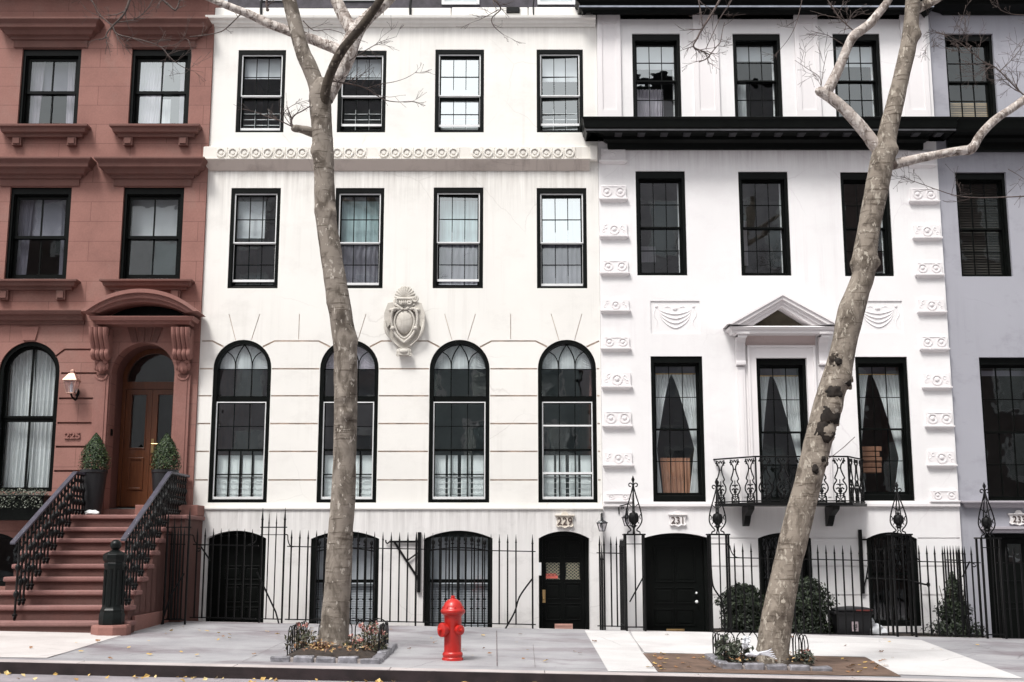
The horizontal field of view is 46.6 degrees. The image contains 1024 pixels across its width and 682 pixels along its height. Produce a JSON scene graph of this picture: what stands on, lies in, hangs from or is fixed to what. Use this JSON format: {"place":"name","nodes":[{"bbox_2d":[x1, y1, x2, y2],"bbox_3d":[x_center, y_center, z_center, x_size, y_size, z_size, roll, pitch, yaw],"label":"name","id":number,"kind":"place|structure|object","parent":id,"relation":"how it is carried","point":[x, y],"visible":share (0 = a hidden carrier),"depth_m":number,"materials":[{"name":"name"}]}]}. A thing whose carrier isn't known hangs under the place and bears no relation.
{"place":"outdoors","nodes":[
{"label":"outdoors","id":0,"kind":"place"},
{"bbox_2d":[0,631,120,657],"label":"sidewalk","id":1,"kind":"structure","parent":0,"point":[19,643],"depth_m":16.12,"materials":[{"name":"concrete"}]},
{"bbox_2d":[91,539,130,635],"bbox_3d":[-5.912,3.745,17.599,0.527,1.587,0.527,0,-10,0],"label":"newel post","id":2,"kind":"object","parent":1,"relation":"on","point":[111,620],"visible":0.91,"depth_m":17.49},
{"bbox_2d":[0,674,364,681],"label":"road","id":3,"kind":"structure","parent":0,"point":[40,678],"depth_m":13.61,"materials":[{"name":"asphalt"}]},
{"bbox_2d":[4,670,466,681],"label":"gutter leaves","id":4,"kind":"object","parent":3,"relation":"on","point":[147,675],"visible":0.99,"depth_m":13.78,"materials":[{"name":"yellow plant"}]},
{"bbox_2d":[0,659,1023,681],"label":"kerb","id":5,"kind":"structure","parent":3,"relation":"on","point":[487,670],"depth_m":14.02,"materials":[{"name":"concrete"}]},
{"bbox_2d":[0,662,931,681],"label":"kerb edge","id":6,"kind":"object","parent":5,"relation":"attached to","point":[224,672],"visible":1,"depth_m":13.89,"materials":[{"name":"concrete"}]},
{"bbox_2d":[0,621,1023,680],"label":"sidewalk","id":7,"kind":"structure","parent":0,"point":[245,641],"depth_m":16.42,"materials":[{"name":"concrete"}]},
{"bbox_2d":[0,505,204,632],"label":"stoop","id":8,"kind":"object","parent":7,"relation":"on","point":[65,594],"visible":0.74,"depth_m":18.91,"materials":[{"name":"stone"}]},
{"bbox_2d":[10,471,85,620],"bbox_3d":[-7.455,3.283,19.465,0.084,2.362,3.520,0,-10,0],"label":"stair railing","id":9,"kind":"object","parent":8,"relation":"on","point":[37,555],"visible":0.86,"depth_m":18.92,"materials":[{"name":"metal"}]},
{"bbox_2d":[78,433,112,514],"bbox_3d":[-7.348,2.328,20.846,0.585,1.452,0.593,0,-10,0],"label":"planter","id":10,"kind":"object","parent":8,"relation":"on","point":[95,477],"visible":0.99,"depth_m":20.71,"materials":[{"name":"plastic"}]},
{"bbox_2d":[120,471,189,607],"bbox_3d":[-5.839,3.292,19.515,0.084,2.362,3.420,0,-10,0],"label":"stair railing","id":11,"kind":"object","parent":8,"relation":"on","point":[157,518],"visible":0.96,"depth_m":19.10,"materials":[{"name":"metal"}]},
{"bbox_2d":[149,433,181,514],"bbox_3d":[-6.093,2.328,20.844,0.602,1.451,0.582,0,-10,0],"label":"planter","id":12,"kind":"object","parent":8,"relation":"on","point":[165,445],"visible":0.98,"depth_m":20.75,"materials":[{"name":"plastic"}]},
{"bbox_2d":[166,528,185,618],"bbox_3d":[-5.587,3.861,19.771,0.257,1.514,0.039,0,-10,0],"label":"iron fence","id":13,"kind":"object","parent":8,"relation":"attached to","point":[178,544],"visible":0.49,"depth_m":19.76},
{"bbox_2d":[161,509,191,624],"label":"gate pier","id":14,"kind":"structure","parent":7,"relation":"on","point":[167,534],"depth_m":19.53,"materials":[{"name":"metal"}]},
{"bbox_2d":[256,507,290,623],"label":"gate pier","id":15,"kind":"structure","parent":7,"relation":"on","point":[260,575],"depth_m":20.22,"materials":[{"name":"metal"}]},
{"bbox_2d":[190,528,258,618],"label":"iron gate","id":16,"kind":"structure","parent":15,"relation":"attached to","point":[220,544],"depth_m":20.21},
{"bbox_2d":[270,643,397,663],"bbox_3d":[-2.268,4.129,15.452,1.369,0.266,2.007,0,-10,0],"label":"pit edging","id":17,"kind":"object","parent":7,"relation":"on","point":[380,656],"visible":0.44,"depth_m":14.49,"materials":[{"name":"stone"}]},
{"bbox_2d":[286,641,377,658],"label":"soil","id":18,"kind":"structure","parent":17,"relation":"in","point":[342,651],"depth_m":14.94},
{"bbox_2d":[72,0,521,644],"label":"plane tree","id":19,"kind":"object","parent":18,"relation":"on","point":[334,624],"visible":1,"depth_m":16.79,"materials":[{"name":"grey plant"}]},
{"bbox_2d":[284,622,317,649],"bbox_3d":[-2.772,3.893,15.665,0.473,0.373,0.462,0,-10,0],"label":"flowering plant","id":20,"kind":"object","parent":18,"relation":"on","point":[304,638],"visible":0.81,"depth_m":15.61,"materials":[{"name":"green plant"}]},
{"bbox_2d":[309,639,330,649],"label":"plant","id":21,"kind":"object","parent":18,"relation":"on","point":[318,644],"visible":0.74,"depth_m":15.32,"materials":[{"name":"yellow plant"}]},
{"bbox_2d":[284,637,372,651],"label":"leaf litter","id":22,"kind":"object","parent":18,"relation":"on","point":[294,645],"visible":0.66,"depth_m":15.15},
{"bbox_2d":[287,618,388,654],"bbox_3d":[-2.276,3.937,15.757,1.159,0.431,1.440,0,-10,0],"label":"hoop fence","id":23,"kind":"object","parent":18,"relation":"on","point":[385,626],"visible":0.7,"depth_m":15.83,"materials":[{"name":"metal"}]},
{"bbox_2d":[342,633,364,649],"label":"plant","id":24,"kind":"object","parent":18,"relation":"on","point":[353,640],"visible":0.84,"depth_m":15.43,"materials":[{"name":"pink plant"}]},
{"bbox_2d":[356,620,388,651],"bbox_3d":[-1.830,3.870,15.567,0.436,0.426,0.428,0,-10,0],"label":"flowering plant","id":25,"kind":"object","parent":18,"relation":"on","point":[369,632],"visible":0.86,"depth_m":15.51,"materials":[{"name":"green plant"}]},
{"bbox_2d":[285,530,535,628],"bbox_3d":[-1.720,4.044,20.151,4.245,1.666,0.155,0,-10,0],"label":"iron fence","id":26,"kind":"object","parent":7,"relation":"on","point":[440,549],"visible":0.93,"depth_m":20.19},
{"bbox_2d":[437,595,464,660],"bbox_3d":[-0.775,3.665,15.150,0.354,0.820,0.337,0,-10,0],"label":"fire hydrant","id":27,"kind":"object","parent":7,"relation":"on","point":[450,629],"visible":1,"depth_m":15.05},
{"bbox_2d":[622,476,646,630],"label":"openwork pier","id":28,"kind":"structure","parent":7,"relation":"on","point":[633,517],"depth_m":20.19,"materials":[{"name":"metal"}]},
{"bbox_2d":[706,478,731,632],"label":"openwork pier","id":29,"kind":"structure","parent":7,"relation":"on","point":[717,518],"depth_m":20.22,"materials":[{"name":"metal"}]},
{"bbox_2d":[704,653,831,670],"bbox_3d":[3.260,4.203,15.253,1.386,0.274,1.284,0,-10,0],"label":"pit edging","id":30,"kind":"object","parent":7,"relation":"on","point":[722,664],"visible":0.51,"depth_m":14.65,"materials":[{"name":"stone"}]},
{"bbox_2d":[643,653,899,675],"bbox_3d":[3.320,4.170,15.357,3.137,0.092,2.281,0,-10,0],"label":"soil strip","id":31,"kind":"object","parent":7,"relation":"in","point":[700,663],"visible":0.67,"depth_m":15.01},
{"bbox_2d":[726,656,814,666],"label":"soil","id":32,"kind":"structure","parent":31,"relation":"on","point":[787,664],"depth_m":14.97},
{"bbox_2d":[713,633,739,660],"bbox_3d":[2.757,3.940,15.253,0.344,0.377,0.369,0,-10,0],"label":"leafy plant","id":33,"kind":"object","parent":32,"relation":"on","point":[720,648],"visible":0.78,"depth_m":15.22,"materials":[{"name":"green plant"}]},
{"bbox_2d":[727,638,754,662],"bbox_3d":[2.905,3.933,15.053,0.340,0.336,0.317,-7,-12,33],"label":"leafy plant","id":34,"kind":"object","parent":32,"relation":"on","point":[734,649],"visible":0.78,"depth_m":14.99,"materials":[{"name":"green plant"}]},
{"bbox_2d":[742,636,756,650],"bbox_3d":[2.969,3.792,14.914,0.197,0.193,0.111,0,-10,0],"label":"paper scrap","id":35,"kind":"object","parent":34,"relation":"on","point":[745,642],"visible":1,"depth_m":14.89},
{"bbox_2d":[712,630,808,659],"bbox_3d":[3.236,4.018,15.516,1.109,0.430,0.840,0,-10,0],"label":"hoop fence","id":36,"kind":"object","parent":32,"relation":"on","point":[797,634],"visible":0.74,"depth_m":15.75,"materials":[{"name":"metal"}]},
{"bbox_2d":[745,649,776,658],"bbox_3d":[3.086,3.878,14.745,0.388,0.126,0.129,-1,-10,7],"label":"torn rag","id":37,"kind":"object","parent":32,"relation":"on","point":[757,653],"visible":1,"depth_m":14.71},
{"bbox_2d":[728,651,818,661],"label":"leaf litter","id":38,"kind":"object","parent":32,"relation":"on","point":[739,659],"visible":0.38,"depth_m":14.88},
{"bbox_2d":[792,647,815,664],"bbox_3d":[3.704,3.993,15.040,0.296,0.246,0.276,0,-10,0],"label":"leafy plant","id":39,"kind":"object","parent":32,"relation":"on","point":[805,654],"visible":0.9,"depth_m":15.01,"materials":[{"name":"green plant"}]},
{"bbox_2d":[675,0,1023,663],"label":"plane tree","id":40,"kind":"object","parent":32,"relation":"on","point":[777,614],"visible":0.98,"depth_m":15.83,"materials":[{"name":"grey plant"}]},
{"bbox_2d":[886,482,917,636],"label":"openwork pier","id":41,"kind":"structure","parent":7,"relation":"on","point":[898,518],"depth_m":20.21,"materials":[{"name":"metal"}]},
{"bbox_2d":[974,483,1007,638],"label":"openwork pier","id":42,"kind":"structure","parent":7,"relation":"on","point":[986,521],"depth_m":20.20,"materials":[{"name":"metal"}]},
{"bbox_2d":[585,630,656,671],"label":"sidewalk","id":43,"kind":"structure","parent":0,"point":[618,650],"depth_m":16.48,"materials":[{"name":"white concrete"}]},
{"bbox_2d":[630,631,1020,677],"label":"sidewalk","id":44,"kind":"structure","parent":0,"point":[909,657],"depth_m":17.29,"materials":[{"name":"white concrete"}]},
{"label":"areaway floor","id":45,"kind":"structure","parent":0,"visible":0},
{"bbox_2d":[0,0,221,589],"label":"brownstone house","id":46,"kind":"structure","parent":45,"relation":"on","point":[103,181],"depth_m":22.34,"materials":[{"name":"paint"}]},
{"bbox_2d":[0,533,20,585],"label":"window","id":47,"kind":"structure","parent":46,"relation":"in","point":[2,583],"depth_m":21.28,"materials":[{"name":"black paint"}]},
{"bbox_2d":[0,485,50,520],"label":"window box","id":48,"kind":"object","parent":46,"relation":"attached to","point":[24,506],"visible":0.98,"depth_m":21.03,"materials":[{"name":"black paint"}]},
{"bbox_2d":[0,342,59,491],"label":"window","id":49,"kind":"structure","parent":46,"relation":"in","point":[29,417],"depth_m":21.89,"materials":[{"name":"black paint"}]},
{"bbox_2d":[5,188,71,278],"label":"window","id":50,"kind":"structure","parent":46,"relation":"in","point":[40,214],"depth_m":22.46,"materials":[{"name":"black paint"}]},
{"bbox_2d":[18,50,81,123],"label":"window","id":51,"kind":"structure","parent":46,"relation":"in","point":[39,79],"depth_m":22.94,"materials":[{"name":"black paint"}]},
{"bbox_2d":[62,369,80,400],"bbox_3d":[-7.976,0.798,21.559,0.256,0.558,0.353,0,-10,0],"label":"wall lantern","id":52,"kind":"object","parent":46,"relation":"attached to","point":[71,376],"depth_m":21.49,"materials":[{"name":"white metal"}]},
{"bbox_2d":[116,349,173,506],"bbox_3d":[-6.765,1.608,22.256,1.143,2.958,0.132,0,-10,0],"label":"door","id":53,"kind":"structure","parent":46,"relation":"in","point":[134,483],"depth_m":22.21,"materials":[{"name":"brown wood"}]},
{"bbox_2d":[120,188,183,278],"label":"window","id":54,"kind":"structure","parent":46,"relation":"in","point":[157,212],"depth_m":22.43,"materials":[{"name":"black paint"}]},
{"bbox_2d":[129,50,190,123],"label":"window","id":55,"kind":"structure","parent":46,"relation":"in","point":[148,105],"depth_m":22.95,"materials":[{"name":"black paint"}]},
{"bbox_2d":[193,0,603,629],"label":"cream house","id":56,"kind":"structure","parent":45,"relation":"on","point":[467,206],"depth_m":22.15,"materials":[{"name":"paint"}]},
{"bbox_2d":[206,531,265,622],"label":"window","id":57,"kind":"structure","parent":56,"relation":"in","point":[232,540],"depth_m":21.34,"materials":[{"name":"black paint"}]},
{"bbox_2d":[208,340,270,502],"bbox_3d":[-4.957,1.468,21.805,1.059,2.975,0.248,0,-10,0],"label":"window","id":58,"kind":"structure","parent":56,"relation":"in","point":[240,354],"depth_m":21.72,"materials":[{"name":"glass"}]},
{"bbox_2d":[228,188,280,287],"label":"window","id":59,"kind":"structure","parent":56,"relation":"in","point":[248,219],"depth_m":22.41,"materials":[{"name":"black paint"}]},
{"bbox_2d":[236,50,285,131],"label":"window","id":60,"kind":"structure","parent":56,"relation":"in","point":[253,64],"depth_m":22.88,"materials":[{"name":"black paint"}]},
{"bbox_2d":[309,532,378,624],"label":"window","id":61,"kind":"structure","parent":56,"relation":"in","point":[370,539],"depth_m":21.31,"materials":[{"name":"black paint"}]},
{"bbox_2d":[317,341,378,502],"bbox_3d":[-2.990,1.468,21.805,1.073,2.975,0.248,0,-10,0],"label":"window","id":62,"kind":"structure","parent":56,"relation":"in","point":[365,361],"depth_m":21.71,"materials":[{"name":"glass"}]},
{"bbox_2d":[336,188,383,287],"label":"window","id":63,"kind":"structure","parent":56,"relation":"in","point":[360,224],"depth_m":22.48,"materials":[{"name":"glass"}]},
{"bbox_2d":[337,51,386,131],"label":"window","id":64,"kind":"structure","parent":56,"relation":"in","point":[379,65],"depth_m":22.85,"materials":[{"name":"black paint"}]},
{"bbox_2d":[385,532,420,591],"bbox_3d":[-1.944,3.936,21.137,0.643,1.055,0.058,0,-10,0],"label":"iron bracket","id":65,"kind":"object","parent":56,"relation":"attached to","point":[418,564],"visible":0.94,"depth_m":21.13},
{"bbox_2d":[433,188,482,287],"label":"window","id":66,"kind":"structure","parent":56,"relation":"in","point":[458,225],"depth_m":22.46,"materials":[{"name":"glass"}]},
{"bbox_2d":[424,531,492,626],"bbox_3d":[-0.951,4.395,21.272,1.199,1.962,0.300,0,-10,0],"label":"window","id":67,"kind":"structure","parent":56,"relation":"in","point":[478,539],"depth_m":21.33,"materials":[{"name":"black paint"}]},
{"bbox_2d":[428,340,489,502],"bbox_3d":[-0.963,1.468,21.805,1.097,2.975,0.248,0,-10,0],"label":"window","id":68,"kind":"structure","parent":56,"relation":"in","point":[457,354],"depth_m":21.73,"materials":[{"name":"glass"}]},
{"bbox_2d":[435,50,483,131],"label":"window","id":69,"kind":"structure","parent":56,"relation":"in","point":[459,74],"depth_m":22.86,"materials":[{"name":"black paint"}]},
{"bbox_2d":[442,0,479,4],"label":"attic window","id":70,"kind":"structure","parent":56,"relation":"in","point":[444,2],"depth_m":23.99,"materials":[{"name":"white metal"}]},
{"bbox_2d":[537,0,574,4],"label":"attic window","id":71,"kind":"structure","parent":56,"relation":"in","point":[539,2],"depth_m":23.99,"materials":[{"name":"white metal"}]},
{"bbox_2d":[537,50,582,131],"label":"window","id":72,"kind":"structure","parent":56,"relation":"in","point":[565,66],"depth_m":22.89,"materials":[{"name":"black paint"}]},
{"bbox_2d":[537,188,586,287],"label":"window","id":73,"kind":"structure","parent":56,"relation":"in","point":[561,212],"depth_m":22.42,"materials":[{"name":"glass"}]},
{"bbox_2d":[539,532,588,628],"bbox_3d":[0.930,4.505,21.386,0.900,2.120,0.177,0,-10,0],"label":"door","id":74,"kind":"structure","parent":56,"relation":"in","point":[563,602],"depth_m":21.38,"materials":[{"name":"black paint"}]},
{"bbox_2d":[555,511,574,527],"bbox_3d":[0.946,3.204,21.267,0.350,0.300,0.055,0,-10,0],"label":"number plaque","id":75,"kind":"object","parent":56,"relation":"attached to","point":[564,519],"visible":1,"depth_m":21.26,"materials":[{"name":"stone"}]},
{"bbox_2d":[538,340,597,502],"bbox_3d":[1.011,1.468,21.805,1.065,2.975,0.248,0,-10,0],"label":"window","id":76,"kind":"structure","parent":56,"relation":"in","point":[564,354],"depth_m":21.72,"materials":[{"name":"glass"}]},
{"bbox_2d":[596,513,607,530],"bbox_3d":[1.598,3.222,21.135,0.201,0.330,0.321,0,-10,0],"label":"wall lantern","id":77,"kind":"object","parent":56,"relation":"attached to","point":[601,522],"depth_m":21.06,"materials":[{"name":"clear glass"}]},
{"bbox_2d":[199,621,1006,680],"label":"areaway kerb","id":78,"kind":"structure","parent":45,"relation":"on","point":[591,629],"depth_m":20.09,"materials":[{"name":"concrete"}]},
{"bbox_2d":[597,536,623,629],"bbox_3d":[1.672,4.112,20.181,0.455,1.592,0.073,0,-10,0],"label":"iron fence","id":79,"kind":"object","parent":78,"relation":"on","point":[602,606],"visible":0.96,"depth_m":20.17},
{"bbox_2d":[712,543,895,635],"bbox_3d":[4.925,4.202,20.112,3.121,1.542,0.172,0,-10,0],"label":"iron fence","id":80,"kind":"object","parent":78,"relation":"on","point":[826,559],"visible":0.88,"depth_m":20.16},
{"bbox_2d":[908,540,985,636],"bbox_3d":[7.378,4.192,20.174,1.225,1.611,0.052,0,-10,0],"label":"iron fence","id":81,"kind":"object","parent":78,"relation":"on","point":[951,562],"visible":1,"depth_m":20.16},
{"bbox_2d":[997,548,1023,638],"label":"iron fence","id":82,"kind":"object","parent":78,"relation":"on","point":[1014,563],"visible":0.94,"depth_m":20.17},
{"bbox_2d":[619,539,625,629],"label":"return fence","id":83,"kind":"object","parent":45,"relation":"on","point":[622,582],"visible":0.91,"depth_m":20.62,"materials":[{"name":"metal"}]},
{"bbox_2d":[575,0,964,632],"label":"white house","id":84,"kind":"structure","parent":45,"relation":"on","point":[731,193],"depth_m":22.10,"materials":[{"name":"paint"}]},
{"bbox_2d":[632,34,681,115],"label":"window","id":85,"kind":"structure","parent":84,"relation":"in","point":[646,102],"depth_m":23.02,"materials":[{"name":"black paint"}]},
{"bbox_2d":[635,172,686,274],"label":"window","id":86,"kind":"structure","parent":84,"relation":"in","point":[644,253],"depth_m":22.47,"materials":[{"name":"black paint"}]},
{"bbox_2d":[645,533,708,631],"bbox_3d":[2.951,4.523,21.398,1.150,2.089,0.189,0,-10,0],"label":"door","id":87,"kind":"structure","parent":84,"relation":"in","point":[676,566],"depth_m":21.41,"materials":[{"name":"black paint"}]},
{"bbox_2d":[668,511,686,526],"bbox_3d":[2.979,3.195,21.329,0.340,0.290,0.055,0,-10,0],"label":"number plaque","id":88,"kind":"object","parent":84,"relation":"attached to","point":[677,518],"visible":1,"depth_m":21.32,"materials":[{"name":"stone"}]},
{"bbox_2d":[651,357,705,501],"bbox_3d":[3.025,1.631,21.878,0.946,2.652,0.430,0,-10,0],"label":"window","id":89,"kind":"structure","parent":84,"relation":"in","point":[678,484],"depth_m":21.88,"materials":[{"name":"glass"}]},
{"bbox_2d":[732,34,782,115],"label":"window","id":90,"kind":"structure","parent":84,"relation":"in","point":[740,54],"depth_m":22.99,"materials":[{"name":"black paint"}]},
{"bbox_2d":[738,172,790,275],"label":"window","id":91,"kind":"structure","parent":84,"relation":"in","point":[780,178],"depth_m":22.46,"materials":[{"name":"black paint"}]},
{"bbox_2d":[756,359,807,499],"bbox_3d":[4.946,1.659,21.873,0.917,2.632,0.430,0,-10,0],"label":"window","id":92,"kind":"structure","parent":84,"relation":"in","point":[792,390],"depth_m":21.93,"materials":[{"name":"glass"}]},
{"bbox_2d":[758,533,811,609],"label":"window","id":93,"kind":"structure","parent":84,"relation":"in","point":[776,535],"depth_m":21.30,"materials":[{"name":"black paint"}]},
{"bbox_2d":[713,456,866,525],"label":"balcony","id":94,"kind":"structure","parent":84,"relation":"attached to","point":[832,507],"depth_m":20.81,"materials":[{"name":"metal"}]},
{"bbox_2d":[832,34,882,115],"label":"window","id":95,"kind":"structure","parent":84,"relation":"in","point":[859,56],"depth_m":22.97,"materials":[{"name":"black paint"}]},
{"bbox_2d":[858,530,867,593],"bbox_3d":[6.291,3.933,21.197,0.172,1.121,0.058,0,-10,0],"label":"iron bracket","id":96,"kind":"object","parent":84,"relation":"attached to","point":[860,543],"visible":0.78,"depth_m":21.17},
{"bbox_2d":[840,173,893,275],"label":"window","id":97,"kind":"structure","parent":84,"relation":"in","point":[855,179],"depth_m":22.40,"materials":[{"name":"black paint"}]},
{"bbox_2d":[855,357,913,500],"bbox_3d":[6.791,1.660,22.071,0.953,2.624,0.820,0,-10,0],"label":"window","id":98,"kind":"structure","parent":84,"relation":"in","point":[888,383],"depth_m":21.89,"materials":[{"name":"glass"}]},
{"bbox_2d":[866,532,920,625],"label":"window","id":99,"kind":"structure","parent":84,"relation":"in","point":[883,622],"depth_m":21.24,"materials":[{"name":"black paint"}]},
{"bbox_2d":[866,577,929,586],"bbox_3d":[6.819,4.267,21.014,1.094,0.168,0.252,0,-10,0],"label":"shutter bar","id":100,"kind":"object","parent":84,"relation":"attached to","point":[898,580],"visible":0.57,"depth_m":20.96,"materials":[{"name":"metal"}]},
{"bbox_2d":[714,630,985,637],"bbox_3d":[5.876,5.712,20.450,4.649,1.427,0.920,0,-10,0],"label":"planting bed","id":101,"kind":"object","parent":45,"relation":"on","point":[904,634],"depth_m":20.54,"materials":[{"name":"soil"}]},
{"bbox_2d":[713,581,764,632],"bbox_3d":[3.993,4.626,20.617,1.024,0.943,0.780,0,-10,0],"label":"shrub","id":102,"kind":"object","parent":101,"relation":"on","point":[748,606],"visible":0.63,"depth_m":20.41,"materials":[{"name":"green plant"}]},
{"bbox_2d":[791,574,839,634],"bbox_3d":[5.084,4.582,20.619,1.194,1.060,0.806,0,-10,0],"label":"shrub","id":103,"kind":"object","parent":101,"relation":"on","point":[807,606],"visible":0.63,"depth_m":20.39,"materials":[{"name":"green plant"}]},
{"bbox_2d":[828,606,874,634],"bbox_3d":[5.836,4.812,20.462,0.685,0.483,0.599,0,-10,0],"label":"trash bin","id":104,"kind":"object","parent":101,"relation":"on","point":[850,622],"visible":0.74,"depth_m":20.25,"materials":[{"name":"plastic"}]},
{"bbox_2d":[870,618,887,635],"bbox_3d":[6.234,4.946,20.400,0.434,0.380,0.278,0,-10,0],"label":"plastic bag","id":105,"kind":"object","parent":101,"relation":"on","point":[875,628],"visible":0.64,"depth_m":20.31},
{"bbox_2d":[921,571,985,637],"bbox_3d":[7.646,4.561,20.629,1.110,1.192,0.823,-4,-11,23],"label":"shrub","id":106,"kind":"object","parent":101,"relation":"on","point":[950,619],"visible":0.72,"depth_m":20.50,"materials":[{"name":"green plant"}]},
{"bbox_2d":[944,547,967,633],"bbox_3d":[7.710,4.428,20.622,0.034,1.730,0.889,0,-10,0],"label":"return fence","id":107,"kind":"object","parent":101,"relation":"on","point":[953,560],"visible":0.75,"depth_m":20.46,"materials":[{"name":"metal"}]},
{"bbox_2d":[928,0,1023,637],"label":"grey house","id":108,"kind":"structure","parent":45,"relation":"on","point":[983,246],"depth_m":22.47,"materials":[{"name":"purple paint"}]},
{"bbox_2d":[945,35,996,116],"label":"window","id":109,"kind":"structure","parent":108,"relation":"in","point":[991,110],"depth_m":23.07,"materials":[{"name":"black paint"}]},
{"bbox_2d":[955,173,1011,275],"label":"window","id":110,"kind":"structure","parent":108,"relation":"in","point":[997,179],"depth_m":22.59,"materials":[{"name":"black paint"}]},
{"bbox_2d":[979,358,1023,500],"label":"window","id":111,"kind":"structure","parent":108,"relation":"in","point":[994,363],"depth_m":21.97,"materials":[{"name":"glass"}]},
{"bbox_2d":[986,533,1023,637],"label":"door","id":112,"kind":"structure","parent":108,"relation":"in","point":[1007,538],"depth_m":21.43,"materials":[{"name":"black paint"}]},
{"bbox_2d":[1007,510,1023,525],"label":"number plaque","id":113,"kind":"object","parent":108,"relation":"on","point":[1016,517],"visible":1,"depth_m":21.39,"materials":[{"name":"stone"}]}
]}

